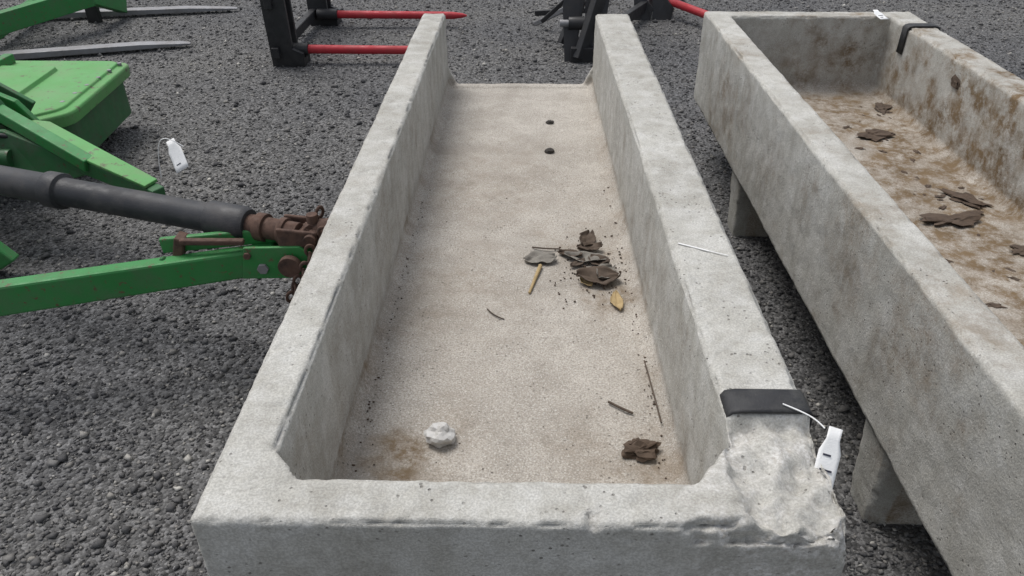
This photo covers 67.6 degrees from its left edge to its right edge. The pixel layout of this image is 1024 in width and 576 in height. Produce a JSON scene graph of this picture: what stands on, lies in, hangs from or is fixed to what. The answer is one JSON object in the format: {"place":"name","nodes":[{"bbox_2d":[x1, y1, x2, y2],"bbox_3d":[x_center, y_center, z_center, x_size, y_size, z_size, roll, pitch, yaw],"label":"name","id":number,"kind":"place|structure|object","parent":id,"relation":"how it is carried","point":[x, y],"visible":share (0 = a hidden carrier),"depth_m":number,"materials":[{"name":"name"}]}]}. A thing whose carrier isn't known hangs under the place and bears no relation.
{"place":"outdoors","nodes":[
{"label":"outdoors","id":0,"kind":"place"},
{"bbox_2d":[0,0,1023,575],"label":"ground","id":1,"kind":"structure","parent":0,"point":[238,324],"depth_m":3.24,"materials":[{"name":"grey gravel"}]},
{"bbox_2d":[0,54,165,269],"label":"rotary mower","id":2,"kind":"object","parent":1,"relation":"on","point":[68,117],"visible":0.95,"depth_m":3.49,"materials":[{"name":"green paint"}]},
{"bbox_2d":[0,0,237,59],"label":"pallet fork attachment","id":3,"kind":"object","parent":1,"relation":"on","point":[26,14],"visible":1,"depth_m":5.57,"materials":[{"name":"metal"}]},
{"bbox_2d":[0,138,328,315],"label":"tractor hitch linkage","id":4,"kind":"object","parent":1,"relation":"on","point":[284,246],"visible":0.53,"depth_m":2.31,"materials":[{"name":"green metal"}]},
{"bbox_2d":[260,0,466,66],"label":"bale spear frame","id":5,"kind":"object","parent":1,"relation":"on","point":[284,31],"visible":0.88,"depth_m":5.22,"materials":[{"name":"black paint"}]},
{"bbox_2d":[190,13,846,575],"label":"concrete feed trough","id":6,"kind":"object","parent":1,"relation":"on","point":[534,473],"visible":1,"depth_m":1.76,"materials":[{"name":"grey concrete"}]},
{"bbox_2d":[424,422,455,447],"bbox_3d":[-0.161,0.331,1.728,0.072,0.049,0.059,-12,35,-18],"label":"stone","id":7,"kind":"object","parent":6,"relation":"in","point":[439,434],"visible":1,"depth_m":1.72,"materials":[{"name":"white stone"}]},
{"bbox_2d":[352,187,666,478],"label":"dry leaves","id":8,"kind":"object","parent":6,"relation":"in","point":[604,273],"visible":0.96,"depth_m":2.35,"materials":[{"name":"brown plant"}]},
{"bbox_2d":[544,120,661,461],"bbox_3d":[0.224,-0.188,2.537,0.095,0.029,2.058,-2,33,-3],"label":"dried manure","id":9,"kind":"object","parent":6,"relation":"in","point":[640,450],"visible":1,"depth_m":1.70,"materials":[{"name":"brown soil"}]},
{"bbox_2d":[534,0,706,62],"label":"quick attach frame","id":10,"kind":"object","parent":1,"relation":"on","point":[577,47],"visible":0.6,"depth_m":5.29,"materials":[{"name":"black paint"}]},
{"bbox_2d":[693,10,1023,575],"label":"concrete feed trough","id":11,"kind":"object","parent":1,"relation":"on","point":[924,343],"visible":0.98,"depth_m":2.32,"materials":[{"name":"grey concrete"}]},
{"bbox_2d":[843,74,1023,307],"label":"dry leaves","id":12,"kind":"object","parent":11,"relation":"in","point":[965,218],"visible":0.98,"depth_m":2.72,"materials":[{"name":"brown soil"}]}
]}

